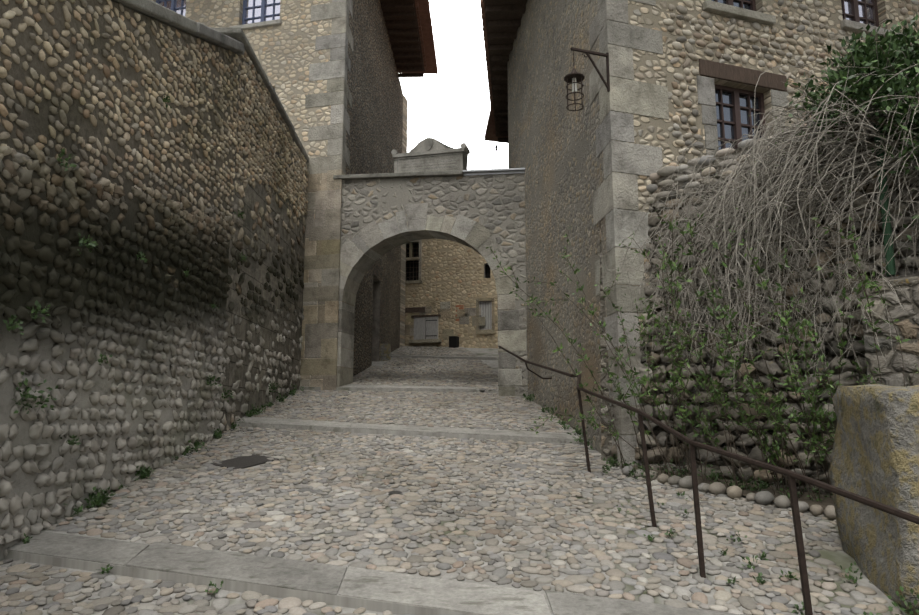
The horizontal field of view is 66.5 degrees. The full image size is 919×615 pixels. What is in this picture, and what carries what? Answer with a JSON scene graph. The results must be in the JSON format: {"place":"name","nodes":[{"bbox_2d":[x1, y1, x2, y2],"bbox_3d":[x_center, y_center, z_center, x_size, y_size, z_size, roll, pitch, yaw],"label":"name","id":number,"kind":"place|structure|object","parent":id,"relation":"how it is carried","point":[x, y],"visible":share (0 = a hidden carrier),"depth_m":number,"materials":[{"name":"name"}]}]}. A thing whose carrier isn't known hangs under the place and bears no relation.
{"place":"outdoors","nodes":[
{"label":"outdoors","id":0,"kind":"place"},
{"bbox_2d":[372,273,379,360],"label":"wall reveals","id":1,"kind":"object","parent":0,"point":[376,320],"visible":0.25,"depth_m":17.83,"materials":[{"name":"grey stone"}]},
{"bbox_2d":[0,347,905,614],"bbox_3d":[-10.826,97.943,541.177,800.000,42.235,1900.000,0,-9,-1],"label":"ground","id":2,"kind":"structure","parent":0,"point":[347,604],"depth_m":4.58,"materials":[{"name":"grey stone"}]},
{"bbox_2d":[0,0,238,560],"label":"long wall","id":3,"kind":"structure","parent":2,"relation":"on","point":[11,341],"depth_m":5.75,"materials":[{"name":"grey stone"}]},
{"bbox_2d":[0,0,240,240],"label":"cobblestone wall","id":4,"kind":"structure","parent":3,"relation":"attached to","point":[66,102],"depth_m":6.18,"materials":[{"name":"stone"}]},
{"bbox_2d":[111,0,308,162],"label":"wall cap stones","id":5,"kind":"object","parent":3,"relation":"on","point":[228,38],"depth_m":8.29,"materials":[{"name":"grey stone"}]},
{"bbox_2d":[220,41,307,432],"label":"long wall","id":6,"kind":"structure","parent":2,"relation":"on","point":[255,272],"depth_m":10.29,"materials":[{"name":"stone"}]},
{"bbox_2d":[235,51,308,214],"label":"cobblestone wall","id":7,"kind":"structure","parent":6,"relation":"attached to","point":[262,99],"depth_m":10.46,"materials":[{"name":"stone"}]},
{"bbox_2d":[221,170,307,430],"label":"rubble wall","id":8,"kind":"structure","parent":2,"relation":"on","point":[253,357],"depth_m":10.26,"materials":[{"name":"stone"}]},
{"bbox_2d":[185,0,345,379],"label":"building wall","id":9,"kind":"structure","parent":2,"relation":"on","point":[286,53],"depth_m":13.73,"materials":[{"name":"stone"}]},
{"bbox_2d":[156,0,185,14],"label":"tower window frame","id":10,"kind":"object","parent":9,"relation":"attached to","point":[173,2],"visible":0.25,"depth_m":14.77,"materials":[{"name":"grey metal"}]},
{"bbox_2d":[159,0,185,15],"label":"tower window glass","id":11,"kind":"object","parent":10,"relation":"in","point":[177,4],"depth_m":14.79,"materials":[{"name":"glass"}]},
{"bbox_2d":[152,0,274,87],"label":"tower wall reveals","id":12,"kind":"object","parent":9,"relation":"attached to","point":[240,12],"visible":0.05,"depth_m":14.25,"materials":[{"name":"beige stone"}]},
{"bbox_2d":[229,19,281,29],"bbox_3d":[-4.068,-5.625,14.080,1.140,0.090,0.210,-2,-9,14],"label":"window sill","id":13,"kind":"structure","parent":9,"relation":"attached to","point":[261,24],"depth_m":13.96,"materials":[{"name":"grey stone"}]},
{"bbox_2d":[242,0,279,24],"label":"tower window frame","id":14,"kind":"object","parent":9,"relation":"attached to","point":[263,5],"visible":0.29,"depth_m":14.23,"materials":[{"name":"grey metal"}]},
{"bbox_2d":[245,0,279,23],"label":"tower window glass","id":15,"kind":"object","parent":14,"relation":"in","point":[268,10],"depth_m":14.25,"materials":[{"name":"glass"}]},
{"bbox_2d":[300,169,344,389],"bbox_3d":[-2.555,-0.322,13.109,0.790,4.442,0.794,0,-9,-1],"label":"quoin stones","id":16,"kind":"object","parent":9,"relation":"attached to","point":[329,200],"visible":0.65,"depth_m":12.81,"materials":[{"name":"beige stone"}]},
{"bbox_2d":[305,0,353,173],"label":"quoin stones","id":17,"kind":"object","parent":9,"relation":"attached to","point":[332,68],"visible":0.94,"depth_m":13.45,"materials":[{"name":"stone"}]},
{"bbox_2d":[398,0,437,73],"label":"roof edge","id":18,"kind":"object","parent":9,"relation":"on","point":[427,34],"depth_m":20.29,"materials":[{"name":"brown wood"}]},
{"bbox_2d":[380,0,424,76],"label":"tower eave boards","id":19,"kind":"object","parent":18,"relation":"attached to","point":[401,20],"visible":0.65,"depth_m":19.91,"materials":[{"name":"brown wood"}]},
{"bbox_2d":[415,0,426,69],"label":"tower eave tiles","id":20,"kind":"object","parent":18,"relation":"on","point":[420,30],"visible":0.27,"depth_m":19.79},
{"bbox_2d":[345,0,402,376],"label":"building wall","id":21,"kind":"structure","parent":2,"relation":"on","point":[374,137],"depth_m":17.01,"materials":[{"name":"grey stone"}]},
{"bbox_2d":[7,355,743,614],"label":"stone steps","id":22,"kind":"structure","parent":2,"relation":"on","point":[466,598],"depth_m":4.22,"materials":[{"name":"stone"}]},
{"bbox_2d":[380,344,390,360],"bbox_3d":[-1.953,1.175,18.093,0.380,0.477,0.497,1,-9,-5],"label":"passage guard stone","id":23,"kind":"object","parent":2,"relation":"on","point":[385,351],"visible":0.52,"depth_m":17.85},
{"bbox_2d":[400,95,407,346],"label":"tower wall","id":24,"kind":"structure","parent":2,"relation":"on","point":[403,250],"depth_m":22.74,"materials":[{"name":"stone"}]},
{"bbox_2d":[337,173,527,396],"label":"archway wall","id":25,"kind":"structure","parent":2,"relation":"on","point":[494,204],"depth_m":12.46,"materials":[{"name":"grey stone"}]},
{"bbox_2d":[333,170,463,179],"bbox_3d":[-1.063,-2.364,13.132,2.480,0.196,0.760,-2,-9,14],"label":"stone ledge","id":26,"kind":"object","parent":25,"relation":"on","point":[403,175],"depth_m":12.76,"materials":[{"name":"grey stone"}]},
{"bbox_2d":[392,138,467,172],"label":"stone pediment","id":27,"kind":"structure","parent":25,"relation":"on","point":[436,145],"depth_m":12.91,"materials":[{"name":"grey stone"}]},
{"bbox_2d":[391,143,469,154],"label":"gate pediment scrolls","id":28,"kind":"object","parent":25,"relation":"on","point":[462,145],"visible":0.56,"depth_m":12.95,"materials":[{"name":"stone"}]},
{"bbox_2d":[337,203,525,395],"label":"gate arch voussoirs","id":29,"kind":"object","parent":25,"relation":"attached to","point":[370,234],"visible":0.67,"depth_m":12.62,"materials":[{"name":"grey stone"}]},
{"bbox_2d":[463,168,524,175],"bbox_3d":[0.753,-2.349,12.677,1.253,0.131,0.740,-2,-9,14],"label":"gate zinc flashing","id":30,"kind":"object","parent":25,"relation":"on","point":[493,171],"visible":0.18,"depth_m":12.38,"materials":[{"name":"grey metal"}]},
{"bbox_2d":[0,346,902,614],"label":"street cobbles","id":31,"kind":"object","parent":2,"relation":"on","point":[429,374],"visible":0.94,"depth_m":5.31,"materials":[{"name":"stone"}]},
{"bbox_2d":[210,454,401,493],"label":"street manhole covers","id":32,"kind":"object","parent":31,"relation":"on","point":[243,462],"visible":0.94,"depth_m":7.03,"materials":[{"name":"metal"}]},
{"bbox_2d":[621,466,835,519],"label":"border stones","id":33,"kind":"object","parent":31,"relation":"on","point":[760,497],"visible":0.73,"depth_m":5.87,"materials":[{"name":"stone"}]},
{"bbox_2d":[405,238,497,347],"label":"house wall","id":34,"kind":"structure","parent":2,"relation":"on","point":[452,272],"depth_m":22.55,"materials":[{"name":"beige stone"}]},
{"bbox_2d":[405,243,440,317],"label":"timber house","id":35,"kind":"structure","parent":34,"relation":"attached to","point":[414,309],"depth_m":22.73,"materials":[{"name":"brown wood"}]},
{"bbox_2d":[406,242,487,277],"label":"house wall reveals","id":36,"kind":"object","parent":34,"relation":"attached to","point":[484,263],"visible":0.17,"depth_m":22.45,"materials":[{"name":"beige stone"}]},
{"bbox_2d":[406,244,489,347],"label":"dark house openings","id":37,"kind":"object","parent":34,"relation":"in","point":[453,341],"visible":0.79,"depth_m":23.13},
{"bbox_2d":[405,239,497,342],"bbox_3d":[-0.104,-0.598,22.488,3.985,3.439,0.330,-2,-9,14],"label":"window surround","id":38,"kind":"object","parent":34,"relation":"attached to","point":[444,311],"visible":0.6,"depth_m":22.36,"materials":[{"name":"grey stone"}]},
{"bbox_2d":[414,301,491,339],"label":"window shutters","id":39,"kind":"object","parent":34,"relation":"attached to","point":[422,326],"visible":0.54,"depth_m":22.44,"materials":[{"name":"grey wood"}]},
{"bbox_2d":[456,305,463,320],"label":"house brick repairs","id":40,"kind":"structure","parent":34,"relation":"attached to","point":[461,306],"depth_m":22.36,"materials":[{"name":"brown brick"}]},
{"bbox_2d":[3,96,918,614],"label":"weeds","id":41,"kind":"object","parent":2,"relation":"on","point":[101,498],"visible":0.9,"depth_m":5.55,"materials":[{"name":"green plant"}]},
{"bbox_2d":[507,0,621,453],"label":"building wall","id":42,"kind":"structure","parent":2,"relation":"on","point":[551,144],"depth_m":9.70,"materials":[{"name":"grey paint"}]},
{"bbox_2d":[484,109,507,142],"bbox_3d":[5.715,-5.282,14.109,9.900,0.120,14.900,0,-9,-1],"label":"roof edge","id":43,"kind":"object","parent":42,"relation":"on","point":[489,136],"depth_m":18.34,"materials":[{"name":"brown wood"}]},
{"bbox_2d":[484,0,526,141],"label":"house eave rafters","id":44,"kind":"object","parent":42,"relation":"attached to","point":[503,20],"visible":0.35,"depth_m":13.71,"materials":[{"name":"brown wood"}]},
{"bbox_2d":[564,47,609,110],"bbox_3d":[1.333,-2.407,7.436,0.518,0.686,0.213,6,-11,-32],"label":"lantern","id":45,"kind":"object","parent":42,"relation":"attached to","point":[579,77],"visible":0.98,"depth_m":7.40,"materials":[{"name":"black metal"}]},
{"bbox_2d":[572,78,576,91],"bbox_3d":[1.204,-2.329,7.341,0.056,0.150,0.056,0,-9,-1],"label":"light bulb","id":46,"kind":"object","parent":45,"relation":"in","point":[573,85],"visible":0.69,"depth_m":7.32,"materials":[{"name":"white glass"}]},
{"bbox_2d":[498,345,918,614],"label":"iron handrail","id":47,"kind":"object","parent":2,"relation":"on","point":[792,476],"visible":0.88,"depth_m":4.07,"materials":[{"name":"brown metal"}]},
{"bbox_2d":[616,463,833,511],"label":"bed soil","id":48,"kind":"structure","parent":2,"relation":"on","point":[825,502],"depth_m":5.98,"materials":[{"name":"brown soil"}]},
{"bbox_2d":[490,219,915,501],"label":"bed shrub stems","id":49,"kind":"object","parent":48,"relation":"on","point":[781,429],"visible":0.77,"depth_m":5.91,"materials":[{"name":"brown plant"}]},
{"bbox_2d":[486,213,917,466],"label":"fresh shrub leaves","id":50,"kind":"object","parent":49,"relation":"attached to","point":[819,412],"visible":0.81,"depth_m":5.79,"materials":[{"name":"green plant"}]},
{"bbox_2d":[600,99,918,495],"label":"garden retaining wall","id":51,"kind":"structure","parent":2,"relation":"on","point":[606,441],"depth_m":6.60,"materials":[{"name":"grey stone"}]},
{"bbox_2d":[603,15,918,390],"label":"dry vines","id":52,"kind":"object","parent":51,"relation":"on","point":[771,207],"visible":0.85,"depth_m":6.21,"materials":[{"name":"grey plant"}]},
{"bbox_2d":[646,105,896,204],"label":"garden wall pebbles","id":53,"kind":"object","parent":51,"relation":"on","point":[663,171],"visible":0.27,"depth_m":7.16,"materials":[{"name":"stone"}]},
{"bbox_2d":[625,53,917,378],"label":"leaves","id":54,"kind":"object","parent":51,"relation":"on","point":[788,227],"visible":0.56,"depth_m":6.11,"materials":[{"name":"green plant"}]},
{"bbox_2d":[785,15,918,241],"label":"terrace shrub","id":55,"kind":"object","parent":51,"relation":"on","point":[858,90],"depth_m":5.84,"materials":[{"name":"green plant"}]},
{"bbox_2d":[872,114,895,276],"bbox_3d":[3.688,-1.003,6.092,0.067,1.506,0.188,-6,-11,35],"label":"pipe","id":56,"kind":"object","parent":51,"relation":"attached to","point":[890,268],"visible":0.47,"depth_m":6.02,"materials":[{"name":"green"}]},
{"bbox_2d":[860,273,918,386],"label":"stone wall","id":57,"kind":"structure","parent":51,"relation":"attached to","point":[907,325],"depth_m":5.45,"materials":[{"name":"grey stone"}]},
{"bbox_2d":[611,0,918,434],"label":"house wall","id":58,"kind":"structure","parent":2,"relation":"on","point":[654,68],"depth_m":7.94,"materials":[{"name":"beige stone"}]},
{"bbox_2d":[589,0,668,469],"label":"corner quoins","id":59,"kind":"object","parent":58,"relation":"attached to","point":[615,189],"visible":0.56,"depth_m":7.44,"materials":[{"name":"grey stone"}]},
{"bbox_2d":[715,0,755,10],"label":"window frame","id":60,"kind":"object","parent":58,"relation":"attached to","point":[752,3],"visible":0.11,"depth_m":8.48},
{"bbox_2d":[711,0,750,9],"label":"window glass","id":61,"kind":"object","parent":60,"relation":"in","point":[737,4],"depth_m":8.48,"materials":[{"name":"glass"}]},
{"bbox_2d":[702,0,775,25],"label":"window sill","id":62,"kind":"structure","parent":58,"relation":"attached to","point":[737,12],"depth_m":8.18,"materials":[{"name":"grey stone"}]},
{"bbox_2d":[697,75,788,155],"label":"window jambs","id":63,"kind":"object","parent":58,"relation":"attached to","point":[706,90],"visible":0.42,"depth_m":7.89,"materials":[{"name":"grey stone"}]},
{"bbox_2d":[715,84,765,148],"bbox_3d":[3.233,-2.033,8.152,0.800,1.080,0.055,3,-10,-19],"label":"window frame","id":64,"kind":"object","parent":63,"relation":"in","point":[736,123],"visible":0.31,"depth_m":8.18,"materials":[{"name":"brown wood"}]},
{"bbox_2d":[715,90,760,150],"bbox_3d":[3.227,-2.031,8.168,0.760,1.080,0.248,0,-9,-1],"label":"window glass","id":65,"kind":"object","parent":64,"relation":"in","point":[728,116],"depth_m":8.20,"materials":[{"name":"grey glass"}]},
{"bbox_2d":[699,59,787,91],"bbox_3d":[3.266,-2.673,8.235,1.250,0.200,0.250,3,-10,-19],"label":"window lintel","id":66,"kind":"structure","parent":58,"relation":"in","point":[727,72],"depth_m":8.10,"materials":[{"name":"brown wood"}]},
{"bbox_2d":[663,0,918,165],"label":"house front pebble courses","id":67,"kind":"object","parent":58,"relation":"attached to","point":[688,47],"visible":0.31,"depth_m":8.19,"materials":[{"name":"beige stone"}]},
{"bbox_2d":[714,0,887,135],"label":"house wall reveals","id":68,"kind":"object","parent":58,"relation":"attached to","point":[882,20],"visible":0.13,"depth_m":8.28,"materials":[{"name":"grey stone"}]},
{"bbox_2d":[841,0,878,26],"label":"window frame","id":69,"kind":"object","parent":58,"relation":"attached to","point":[854,16],"visible":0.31,"depth_m":9.15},
{"bbox_2d":[842,0,873,25],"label":"window glass","id":70,"kind":"object","parent":69,"relation":"in","point":[847,4],"depth_m":9.18,"materials":[{"name":"glass"}]},
{"bbox_2d":[840,19,905,38],"bbox_3d":[5.256,-3.509,9.000,1.040,0.100,0.220,3,-10,-19],"label":"window sill","id":71,"kind":"structure","parent":58,"relation":"attached to","point":[849,25],"depth_m":8.82,"materials":[{"name":"grey stone"}]},
{"bbox_2d":[829,384,918,614],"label":"stone block","id":72,"kind":"structure","parent":2,"relation":"on","point":[875,454],"depth_m":4.01,"materials":[{"name":"grey stone"}]},
{"bbox_2d":[399,0,508,169],"label":"sky","id":73,"kind":"structure","parent":0,"point":[451,106],"materials":[{"name":"white"}]},
{"bbox_2d":[480,0,495,134],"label":"eave tiles","id":74,"kind":"object","parent":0,"point":[487,55],"visible":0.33,"depth_m":14.37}
]}

